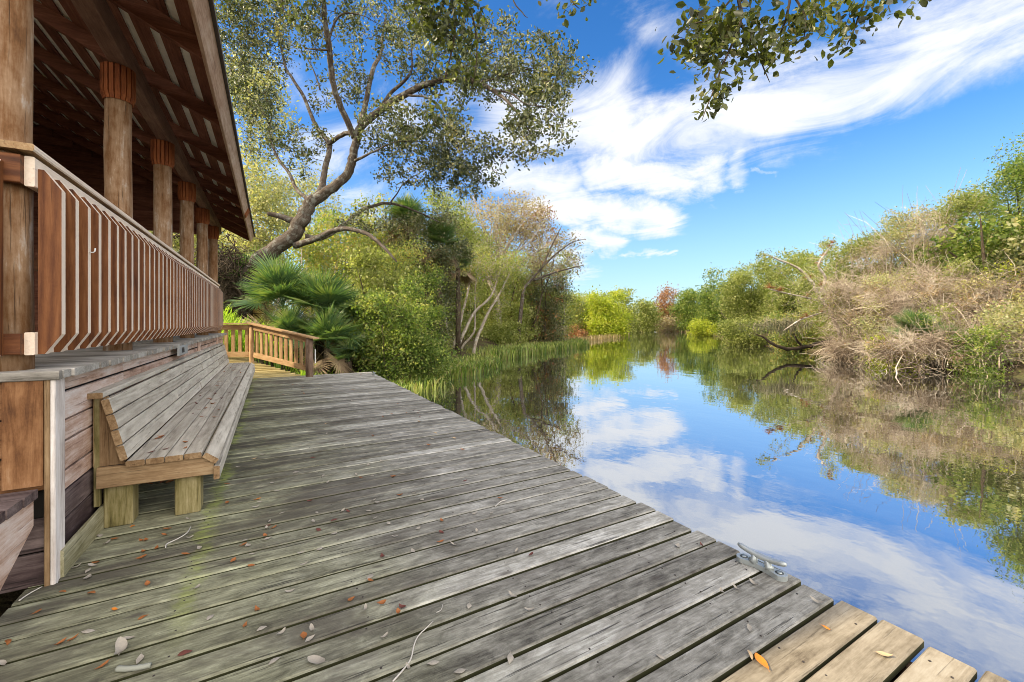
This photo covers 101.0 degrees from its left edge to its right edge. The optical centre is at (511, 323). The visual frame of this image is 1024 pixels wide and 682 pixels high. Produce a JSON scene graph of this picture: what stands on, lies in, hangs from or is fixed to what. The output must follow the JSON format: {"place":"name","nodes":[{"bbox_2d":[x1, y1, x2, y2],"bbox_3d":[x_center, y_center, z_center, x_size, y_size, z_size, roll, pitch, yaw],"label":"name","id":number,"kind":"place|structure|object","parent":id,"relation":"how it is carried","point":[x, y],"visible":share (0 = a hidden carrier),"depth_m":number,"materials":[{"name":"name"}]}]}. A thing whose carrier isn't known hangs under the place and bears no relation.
{"place":"outdoors","nodes":[
{"label":"outdoors","id":0,"kind":"place"},
{"bbox_2d":[388,373,453,395],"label":"marsh grass","id":1,"kind":"structure","parent":0,"point":[422,386],"depth_m":12.10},
{"bbox_2d":[387,351,502,383],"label":"marsh grass","id":2,"kind":"structure","parent":0,"point":[476,363],"depth_m":16.65,"materials":[{"name":"plant"}]},
{"bbox_2d":[0,327,1023,616],"bbox_3d":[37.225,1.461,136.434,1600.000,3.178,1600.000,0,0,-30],"label":"ground","id":3,"kind":"structure","parent":0,"point":[6,601],"depth_m":15.78,"materials":[{"name":"soil"}]},
{"bbox_2d":[0,0,254,593],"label":"pavilion","id":4,"kind":"structure","parent":3,"relation":"on","point":[119,141],"depth_m":3.14,"materials":[{"name":"wood"}]},
{"bbox_2d":[177,344,187,355],"bbox_3d":[-3.738,0.305,4.797,0.024,0.105,0.520,0,0,-30],"label":"plaque","id":5,"kind":"object","parent":4,"relation":"attached to","point":[182,349],"visible":1,"depth_m":4.73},
{"bbox_2d":[149,231,196,262],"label":"tree","id":6,"kind":"object","parent":3,"relation":"on","point":[176,246],"depth_m":20.73,"materials":[{"name":"green plant"}]},
{"bbox_2d":[172,229,267,321],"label":"shaggy palm","id":7,"kind":"object","parent":3,"relation":"on","point":[228,287],"visible":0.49,"depth_m":14.35,"materials":[{"name":"green plant"}]},
{"bbox_2d":[194,39,301,323],"bbox_3d":[-15.376,-7.530,23.966,6.300,18.266,8.547,0,0,-30],"label":"tree","id":8,"kind":"object","parent":3,"relation":"on","point":[253,173],"visible":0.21,"depth_m":23.08,"materials":[{"name":"green plant"}]},
{"bbox_2d":[218,245,283,323],"bbox_3d":[-9.683,-0.943,15.721,3.305,3.971,3.249,0,0,-30],"label":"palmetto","id":9,"kind":"object","parent":3,"relation":"on","point":[254,310],"visible":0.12,"depth_m":15.52,"materials":[{"name":"green plant"}]},
{"bbox_2d":[221,303,304,373],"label":"bank grass","id":10,"kind":"structure","parent":3,"relation":"on","point":[229,318],"depth_m":11.75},
{"bbox_2d":[228,357,300,377],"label":"ramp","id":11,"kind":"structure","parent":3,"relation":"on","point":[264,371],"depth_m":10.10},
{"bbox_2d":[218,323,318,376],"bbox_3d":[-5.994,1.069,10.273,3.003,2.161,0.391,0,0,13],"label":"deck fence","id":12,"kind":"object","parent":11,"relation":"on","point":[249,352],"visible":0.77,"depth_m":10.27,"materials":[{"name":"brown wood"}]},
{"bbox_2d":[218,178,313,322],"bbox_3d":[-13.642,-3.105,22.865,5.030,9.522,5.865,0,0,-12],"label":"tree","id":13,"kind":"object","parent":3,"relation":"on","point":[283,224],"visible":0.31,"depth_m":22.27,"materials":[{"name":"green plant"}]},
{"bbox_2d":[227,248,323,349],"bbox_3d":[-7.263,-0.541,13.387,3.016,3.792,3.084,0,0,12],"label":"palmetto","id":14,"kind":"object","parent":3,"relation":"on","point":[272,274],"visible":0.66,"depth_m":12.87,"materials":[{"name":"green plant"}]},
{"bbox_2d":[262,300,317,356],"bbox_3d":[-6.549,0.387,12.588,1.705,2.201,1.902,0,0,30],"label":"palmetto","id":15,"kind":"object","parent":3,"relation":"on","point":[287,320],"visible":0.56,"depth_m":12.32,"materials":[{"name":"green plant"}]},
{"bbox_2d":[261,154,349,317],"bbox_3d":[-13.339,-4.683,27.008,6.596,12.842,7.781,0,0,-30],"label":"tree","id":16,"kind":"object","parent":3,"relation":"on","point":[301,184],"visible":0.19,"depth_m":26.73,"materials":[{"name":"green plant"}]},
{"bbox_2d":[267,264,362,360],"bbox_3d":[-6.059,-0.195,13.533,2.888,3.488,3.626,0,0,15],"label":"palmetto","id":17,"kind":"object","parent":3,"relation":"on","point":[327,293],"visible":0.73,"depth_m":13.18,"materials":[{"name":"green plant"}]},
{"bbox_2d":[271,202,387,345],"bbox_3d":[-8.573,-2.154,20.977,5.595,7.603,4.993,0,0,13],"label":"tree","id":18,"kind":"object","parent":3,"relation":"on","point":[327,252],"visible":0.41,"depth_m":20.25,"materials":[{"name":"green plant"}]},
{"bbox_2d":[283,300,375,374],"bbox_3d":[-5.354,0.646,12.399,2.370,2.783,2.548,0,0,24],"label":"palmetto","id":19,"kind":"object","parent":3,"relation":"on","point":[328,327],"visible":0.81,"depth_m":12.15,"materials":[{"name":"green plant"}]},
{"bbox_2d":[289,229,374,315],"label":"tree","id":20,"kind":"object","parent":3,"relation":"on","point":[331,243],"visible":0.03,"depth_m":27.99,"materials":[{"name":"green plant"}]},
{"bbox_2d":[304,285,380,365],"bbox_3d":[-5.430,0.159,14.223,2.758,3.138,2.454,0,0,-5],"label":"palm plant","id":21,"kind":"object","parent":3,"relation":"on","point":[347,311],"visible":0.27,"depth_m":13.67,"materials":[{"name":"green plant"}]},
{"bbox_2d":[328,336,375,373],"bbox_3d":[-4.798,1.162,12.739,1.580,2.041,1.482,0,0,-30],"label":"palmetto","id":22,"kind":"object","parent":3,"relation":"on","point":[341,352],"visible":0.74,"depth_m":12.45,"materials":[{"name":"green plant"}]},
{"bbox_2d":[346,190,417,332],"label":"tree","id":23,"kind":"object","parent":3,"relation":"on","point":[378,200],"visible":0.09,"depth_m":22.51,"materials":[{"name":"green plant"}]},
{"bbox_2d":[340,237,429,371],"bbox_3d":[-4.611,-0.476,15.024,2.945,4.920,3.170,0,0,-30],"label":"shrub","id":24,"kind":"object","parent":3,"relation":"on","point":[366,258],"visible":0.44,"depth_m":14.58,"materials":[{"name":"green plant"}]},
{"bbox_2d":[325,228,444,326],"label":"tree","id":25,"kind":"object","parent":3,"relation":"on","point":[376,258],"visible":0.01,"depth_m":23.22,"materials":[{"name":"green plant"}]},
{"bbox_2d":[337,271,440,385],"bbox_3d":[-3.791,0.365,13.261,3.298,4.038,2.916,0,0,4],"label":"shrub","id":26,"kind":"object","parent":3,"relation":"on","point":[377,302],"visible":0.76,"depth_m":12.71,"materials":[{"name":"green plant"}]},
{"bbox_2d":[378,191,429,268],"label":"cabbage palm","id":27,"kind":"object","parent":3,"relation":"on","point":[407,202],"visible":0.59,"depth_m":20.11,"materials":[{"name":"green plant"}]},
{"bbox_2d":[214,0,599,322],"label":"live oak","id":28,"kind":"object","parent":3,"relation":"on","point":[292,235],"visible":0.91,"depth_m":14.31,"materials":[{"name":"green plant"}]},
{"bbox_2d":[371,232,447,336],"bbox_3d":[-4.892,-0.976,18.174,3.808,5.437,3.331,0,0,14],"label":"shrub","id":29,"kind":"object","parent":3,"relation":"on","point":[407,253],"visible":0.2,"depth_m":17.50,"materials":[{"name":"green plant"}]},
{"bbox_2d":[381,330,462,388],"bbox_3d":[-2.827,1.382,13.352,2.789,2.438,2.614,0,0,-9],"label":"shrub","id":30,"kind":"object","parent":3,"relation":"on","point":[435,362],"visible":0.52,"depth_m":13.07,"materials":[{"name":"green plant"}]},
{"bbox_2d":[395,264,455,361],"bbox_3d":[-3.876,-0.203,17.544,2.977,4.684,3.022,0,0,-10],"label":"shrub","id":31,"kind":"object","parent":3,"relation":"on","point":[438,309],"visible":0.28,"depth_m":17.13,"materials":[{"name":"green plant"}]},
{"bbox_2d":[370,201,481,352],"bbox_3d":[-4.039,-2.118,19.952,5.546,8.021,4.699,0,0,11],"label":"evergreen tree","id":32,"kind":"object","parent":3,"relation":"on","point":[461,251],"visible":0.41,"depth_m":19.31,"materials":[{"name":"green plant"}]},
{"bbox_2d":[415,213,463,354],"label":"cabbage palm","id":33,"kind":"object","parent":3,"relation":"on","point":[435,232],"visible":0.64,"depth_m":19.61,"materials":[{"name":"green plant"}]},
{"bbox_2d":[423,263,467,339],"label":"evergreen tree","id":34,"kind":"object","parent":3,"relation":"on","point":[452,292],"visible":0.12,"depth_m":24.77,"materials":[{"name":"green plant"}]},
{"bbox_2d":[403,187,503,340],"bbox_3d":[-4.703,-4.096,28.505,7.720,11.356,7.725,0,0,-30],"label":"tree","id":35,"kind":"object","parent":3,"relation":"on","point":[468,235],"visible":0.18,"depth_m":27.98,"materials":[{"name":"green plant"}]},
{"bbox_2d":[445,246,477,354],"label":"cabbage palm","id":36,"kind":"object","parent":3,"relation":"on","point":[467,279],"visible":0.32,"depth_m":21.41,"materials":[{"name":"green plant"}]},
{"bbox_2d":[449,298,487,334],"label":"tree","id":37,"kind":"object","parent":3,"relation":"on","point":[466,306],"visible":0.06,"depth_m":37.14,"materials":[{"name":"green plant"}]},
{"bbox_2d":[449,242,495,346],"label":"leaning tree","id":38,"kind":"object","parent":3,"relation":"on","point":[467,287],"visible":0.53,"depth_m":22.75,"materials":[{"name":"green plant"}]},
{"bbox_2d":[461,241,498,348],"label":"leaning tree","id":39,"kind":"object","parent":3,"relation":"on","point":[474,302],"visible":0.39,"depth_m":23.82,"materials":[{"name":"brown plant"}]},
{"bbox_2d":[461,249,521,341],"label":"leaning tree","id":40,"kind":"object","parent":3,"relation":"on","point":[490,295],"visible":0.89,"depth_m":23.09,"materials":[{"name":"brown plant"}]},
{"bbox_2d":[462,219,536,334],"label":"tree","id":41,"kind":"object","parent":3,"relation":"on","point":[493,282],"visible":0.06,"depth_m":36.54,"materials":[{"name":"green plant"}]},
{"bbox_2d":[472,245,536,353],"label":"leaning tree","id":42,"kind":"object","parent":3,"relation":"on","point":[510,272],"visible":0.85,"depth_m":23.44,"materials":[{"name":"brown plant"}]},
{"bbox_2d":[0,372,1009,681],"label":"wooden deck","id":43,"kind":"structure","parent":3,"relation":"on","point":[606,582],"depth_m":2.02,"materials":[{"name":"wood"}]},
{"bbox_2d":[114,636,126,654],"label":"fallen leaf","id":44,"kind":"object","parent":43,"relation":"on","point":[120,644],"visible":1,"depth_m":1.62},
{"bbox_2d":[115,662,151,671],"bbox_3d":[-1.364,1.241,1.522,0.110,0.022,0.026,0,0,-7],"label":"stick","id":45,"kind":"object","parent":43,"relation":"on","point":[121,668],"visible":1,"depth_m":1.51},
{"bbox_2d":[87,343,254,527],"bbox_3d":[-4.054,0.833,5.833,0.666,0.835,7.352,0,0,-30],"label":"bench","id":46,"kind":"object","parent":43,"relation":"on","point":[128,422],"visible":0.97,"depth_m":2.91,"materials":[{"name":"wood"}]},
{"bbox_2d":[307,655,324,663],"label":"fallen leaf","id":47,"kind":"object","parent":43,"relation":"on","point":[316,659],"visible":1,"depth_m":1.56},
{"bbox_2d":[392,621,432,681],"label":"twig","id":48,"kind":"object","parent":43,"relation":"on","point":[396,677],"visible":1,"depth_m":1.57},
{"bbox_2d":[736,542,787,581],"bbox_3d":[1.266,1.206,2.145,0.070,0.086,0.244,0,0,-33],"label":"dock cleat","id":49,"kind":"object","parent":43,"relation":"on","point":[766,567],"visible":1,"depth_m":2.13,"materials":[{"name":"metal"}]},
{"bbox_2d":[755,653,768,668],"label":"fallen leaf","id":50,"kind":"object","parent":43,"relation":"on","point":[760,659],"visible":1,"depth_m":1.56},
{"bbox_2d":[464,269,552,341],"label":"evergreen tree","id":51,"kind":"object","parent":3,"relation":"on","point":[515,306],"visible":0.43,"depth_m":32.89,"materials":[{"name":"green plant"}]},
{"bbox_2d":[425,187,592,326],"bbox_3d":[-0.267,-4.656,32.842,13.252,12.003,6.837,0,0,-1],"label":"spreading tree","id":52,"kind":"object","parent":3,"relation":"on","point":[504,231],"visible":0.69,"depth_m":32.37,"materials":[{"name":"beige plant"}]},
{"bbox_2d":[480,316,540,345],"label":"shrub","id":53,"kind":"object","parent":3,"relation":"on","point":[501,336],"visible":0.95,"depth_m":30.39,"materials":[{"name":"green plant"}]},
{"bbox_2d":[513,201,567,341],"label":"brown crowned tree","id":54,"kind":"object","parent":3,"relation":"on","point":[537,316],"visible":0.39,"depth_m":34.39,"materials":[{"name":"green plant"}]},
{"bbox_2d":[514,274,575,342],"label":"evergreen tree","id":55,"kind":"object","parent":3,"relation":"on","point":[553,306],"visible":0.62,"depth_m":34.29,"materials":[{"name":"green plant"}]},
{"bbox_2d":[510,243,579,337],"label":"tree","id":56,"kind":"object","parent":3,"relation":"on","point":[565,309],"visible":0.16,"depth_m":39.47,"materials":[{"name":"green plant"}]},
{"bbox_2d":[523,320,567,341],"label":"shrub","id":57,"kind":"object","parent":3,"relation":"on","point":[550,325],"visible":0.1,"depth_m":35.17,"materials":[{"name":"green plant"}]},
{"bbox_2d":[517,226,583,342],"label":"bare tree","id":58,"kind":"object","parent":3,"relation":"on","point":[523,291],"visible":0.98,"depth_m":30.94,"materials":[{"name":"brown plant"}]},
{"bbox_2d":[560,289,588,333],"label":"round tree","id":59,"kind":"object","parent":3,"relation":"on","point":[579,319],"visible":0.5,"depth_m":60.64,"materials":[{"name":"green plant"}]},
{"bbox_2d":[563,324,591,338],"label":"shrub","id":60,"kind":"object","parent":3,"relation":"on","point":[578,333],"visible":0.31,"depth_m":47.98,"materials":[{"name":"orange plant"}]},
{"bbox_2d":[263,0,931,121],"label":"overhanging oak","id":61,"kind":"object","parent":3,"relation":"on","point":[703,45],"visible":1,"depth_m":3.44,"materials":[{"name":"green plant"}]},
{"bbox_2d":[577,285,637,336],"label":"round tree","id":62,"kind":"object","parent":3,"relation":"on","point":[601,320],"visible":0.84,"depth_m":58.66,"materials":[{"name":"green plant"}]},
{"bbox_2d":[500,330,722,346],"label":"dry grass","id":63,"kind":"structure","parent":3,"relation":"on","point":[598,337],"depth_m":48.91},
{"bbox_2d":[595,284,643,332],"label":"round tree","id":64,"kind":"object","parent":3,"relation":"on","point":[629,308],"visible":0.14,"depth_m":76.67,"materials":[{"name":"green plant"}]},
{"bbox_2d":[629,296,663,331],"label":"round tree","id":65,"kind":"object","parent":3,"relation":"on","point":[649,320],"visible":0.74,"depth_m":90.24,"materials":[{"name":"green plant"}]},
{"bbox_2d":[652,281,682,329],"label":"tree","id":66,"kind":"object","parent":3,"relation":"on","point":[665,292],"visible":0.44,"depth_m":103.29,"materials":[{"name":"red plant"}]},
{"bbox_2d":[655,315,679,331],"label":"shrub","id":67,"kind":"object","parent":3,"relation":"on","point":[666,327],"visible":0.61,"depth_m":96.80,"materials":[{"name":"brown plant"}]},
{"bbox_2d":[665,286,708,331],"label":"round tree","id":68,"kind":"object","parent":3,"relation":"on","point":[685,307],"visible":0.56,"depth_m":90.71,"materials":[{"name":"green plant"}]},
{"bbox_2d":[686,318,720,335],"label":"shrub","id":69,"kind":"object","parent":3,"relation":"on","point":[699,327],"visible":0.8,"depth_m":64.71,"materials":[{"name":"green plant"}]},
{"bbox_2d":[690,262,747,332],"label":"round tree","id":70,"kind":"object","parent":3,"relation":"on","point":[707,300],"visible":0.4,"depth_m":66.86,"materials":[{"name":"green plant"}]},
{"bbox_2d":[710,314,774,345],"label":"shrub","id":71,"kind":"object","parent":3,"relation":"on","point":[732,334],"visible":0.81,"depth_m":36.29,"materials":[{"name":"green plant"}]},
{"bbox_2d":[712,259,777,337],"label":"round tree","id":72,"kind":"object","parent":3,"relation":"on","point":[738,280],"visible":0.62,"depth_m":48.52,"materials":[{"name":"green plant"}]},
{"bbox_2d":[735,316,838,354],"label":"tree branch","id":73,"kind":"object","parent":3,"relation":"on","point":[775,324],"visible":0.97,"depth_m":24.06,"materials":[{"name":"brown plant"}]},
{"bbox_2d":[749,246,830,333],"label":"round tree","id":74,"kind":"object","parent":3,"relation":"on","point":[794,260],"visible":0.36,"depth_m":41.65,"materials":[{"name":"green plant"}]},
{"bbox_2d":[755,307,832,351],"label":"shrub","id":75,"kind":"object","parent":3,"relation":"on","point":[791,341],"visible":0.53,"depth_m":29.25,"materials":[{"name":"green plant"}]},
{"bbox_2d":[755,237,849,340],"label":"tree","id":76,"kind":"object","parent":3,"relation":"on","point":[807,278],"visible":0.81,"depth_m":23.16,"materials":[{"name":"green plant"}]},
{"bbox_2d":[787,267,837,333],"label":"bank tree","id":77,"kind":"object","parent":3,"relation":"on","point":[796,288],"visible":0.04,"depth_m":36.69,"materials":[{"name":"green plant"}]},
{"bbox_2d":[790,236,859,337],"bbox_3d":[22.939,-2.644,30.474,4.746,7.850,5.455,0,0,36],"label":"shrub","id":78,"kind":"object","parent":3,"relation":"on","point":[812,271],"visible":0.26,"depth_m":31.11,"materials":[{"name":"green plant"}]},
{"bbox_2d":[802,322,875,362],"bbox_3d":[16.911,0.898,21.404,3.331,2.262,3.470,0,0,-30],"label":"dead brush","id":79,"kind":"object","parent":3,"relation":"on","point":[834,347],"visible":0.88,"depth_m":21.18,"materials":[{"name":"brown plant"}]},
{"bbox_2d":[806,225,899,339],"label":"oak tree","id":80,"kind":"object","parent":3,"relation":"on","point":[845,249],"visible":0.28,"depth_m":26.70,"materials":[{"name":"green plant"}]},
{"bbox_2d":[779,250,945,363],"bbox_3d":[18.534,-1.055,21.975,7.672,6.137,6.542,0,0,-30],"label":"dead brush","id":81,"kind":"object","parent":3,"relation":"on","point":[855,298],"visible":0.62,"depth_m":21.62,"materials":[{"name":"brown plant"}]},
{"bbox_2d":[792,213,946,337],"bbox_3d":[22.482,-2.487,25.220,10.387,8.075,9.986,0,0,-30],"label":"dead brush","id":82,"kind":"object","parent":3,"relation":"on","point":[886,251],"visible":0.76,"depth_m":25.09,"materials":[{"name":"beige plant"}]},
{"bbox_2d":[842,298,898,363],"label":"shrub","id":83,"kind":"object","parent":3,"relation":"on","point":[869,326],"visible":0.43,"depth_m":20.14,"materials":[{"name":"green plant"}]},
{"bbox_2d":[856,262,927,328],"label":"shrub","id":84,"kind":"object","parent":3,"relation":"on","point":[881,279],"visible":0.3,"depth_m":21.11,"materials":[{"name":"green plant"}]},
{"bbox_2d":[862,330,930,369],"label":"shrub","id":85,"kind":"object","parent":3,"relation":"on","point":[885,364],"visible":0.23,"depth_m":17.91,"materials":[{"name":"green plant"}]},
{"bbox_2d":[843,300,978,373],"bbox_3d":[17.058,0.525,17.758,5.978,3.013,4.652,0,0,-30],"label":"dead brush","id":86,"kind":"object","parent":3,"relation":"on","point":[894,354],"visible":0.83,"depth_m":17.12,"materials":[{"name":"brown plant"}]},
{"bbox_2d":[809,168,1023,289],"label":"dead brush","id":87,"kind":"object","parent":3,"relation":"on","point":[922,226],"visible":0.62,"depth_m":23.42,"materials":[{"name":"beige plant"}]},
{"bbox_2d":[887,307,947,366],"bbox_3d":[16.990,0.979,17.730,2.303,3.419,2.205,0,0,-30],"label":"palmetto","id":88,"kind":"object","parent":3,"relation":"on","point":[905,321],"visible":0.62,"depth_m":17.59,"materials":[{"name":"green plant"}]},
{"bbox_2d":[848,259,995,358],"bbox_3d":[19.583,-0.724,19.767,6.828,4.870,6.273,0,0,2],"label":"dead brush","id":89,"kind":"object","parent":3,"relation":"on","point":[927,297],"visible":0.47,"depth_m":19.33,"materials":[{"name":"brown plant"}]},
{"bbox_2d":[867,197,977,304],"bbox_3d":[24.641,-2.955,25.022,6.693,9.125,5.793,0,0,3],"label":"oak tree","id":90,"kind":"object","parent":3,"relation":"on","point":[893,222],"visible":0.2,"depth_m":24.89,"materials":[{"name":"green plant"}]},
{"bbox_2d":[862,250,1004,313],"bbox_3d":[22.330,-0.974,21.974,8.001,5.960,6.400,0,0,-30],"label":"dead brush","id":91,"kind":"object","parent":3,"relation":"on","point":[923,270],"visible":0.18,"depth_m":21.40,"materials":[{"name":"brown plant"}]},
{"bbox_2d":[900,300,975,366],"bbox_3d":[18.383,0.439,18.365,4.156,3.193,2.626,0,0,-6],"label":"shrub","id":92,"kind":"object","parent":3,"relation":"on","point":[939,310],"visible":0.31,"depth_m":17.98,"materials":[{"name":"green plant"}]},
{"bbox_2d":[927,323,985,371],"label":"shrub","id":93,"kind":"object","parent":3,"relation":"on","point":[956,356],"visible":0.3,"depth_m":16.76,"materials":[{"name":"green plant"}]},
{"bbox_2d":[921,253,994,302],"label":"shrub","id":94,"kind":"object","parent":3,"relation":"on","point":[963,266],"visible":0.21,"depth_m":20.11,"materials":[{"name":"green plant"}]},
{"bbox_2d":[894,302,1023,372],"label":"dead brush","id":95,"kind":"object","parent":3,"relation":"on","point":[1009,345],"visible":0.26,"depth_m":16.31,"materials":[{"name":"beige plant"}]},
{"bbox_2d":[912,205,1023,305],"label":"bank tree","id":96,"kind":"object","parent":3,"relation":"on","point":[958,250],"visible":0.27,"depth_m":21.00,"materials":[{"name":"green plant"}]},
{"bbox_2d":[917,178,1023,294],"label":"oak tree","id":97,"kind":"object","parent":3,"relation":"on","point":[963,200],"visible":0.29,"depth_m":22.83,"materials":[{"name":"green plant"}]},
{"bbox_2d":[926,254,1023,337],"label":"dead brush","id":98,"kind":"object","parent":3,"relation":"on","point":[990,295],"visible":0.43,"depth_m":18.15,"materials":[{"name":"brown plant"}]},
{"bbox_2d":[942,323,1022,377],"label":"shrub","id":99,"kind":"object","parent":3,"relation":"on","point":[976,347],"visible":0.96,"depth_m":15.61,"materials":[{"name":"green plant"}]},
{"bbox_2d":[949,123,1023,286],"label":"oak tree","id":100,"kind":"object","parent":3,"relation":"on","point":[1012,174],"visible":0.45,"depth_m":20.02,"materials":[{"name":"green plant"}]},
{"bbox_2d":[956,241,1023,301],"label":"bank tree","id":101,"kind":"object","parent":3,"relation":"on","point":[1005,258],"visible":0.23,"depth_m":18.89,"materials":[{"name":"green plant"}]},
{"bbox_2d":[967,297,1023,364],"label":"shrub","id":102,"kind":"object","parent":3,"relation":"on","point":[995,317],"visible":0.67,"depth_m":16.04,"materials":[{"name":"green plant"}]},
{"bbox_2d":[970,253,1023,336],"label":"dead brush","id":103,"kind":"object","parent":3,"relation":"on","point":[1020,290],"visible":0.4,"depth_m":17.90,"materials":[{"name":"beige plant"}]},
{"bbox_2d":[981,257,1023,331],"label":"shrub","id":104,"kind":"object","parent":3,"relation":"on","point":[1000,270],"visible":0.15,"depth_m":18.57,"materials":[{"name":"green plant"}]},
{"bbox_2d":[990,211,1023,331],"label":"bank tree","id":105,"kind":"object","parent":3,"relation":"on","point":[1015,244],"visible":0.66,"depth_m":18.57,"materials":[{"name":"green plant"}]},
{"bbox_2d":[451,337,591,360],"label":"marsh grass","id":106,"kind":"structure","parent":0,"point":[508,352],"depth_m":26.56,"materials":[{"name":"plant"}]},
{"bbox_2d":[214,0,1023,320],"label":"sky","id":107,"kind":"structure","parent":0,"point":[658,194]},
{"bbox_2d":[410,331,1023,681],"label":"water","id":108,"kind":"structure","parent":0,"point":[891,496],"depth_m":6.17,"materials":[{"name":"liquid"}]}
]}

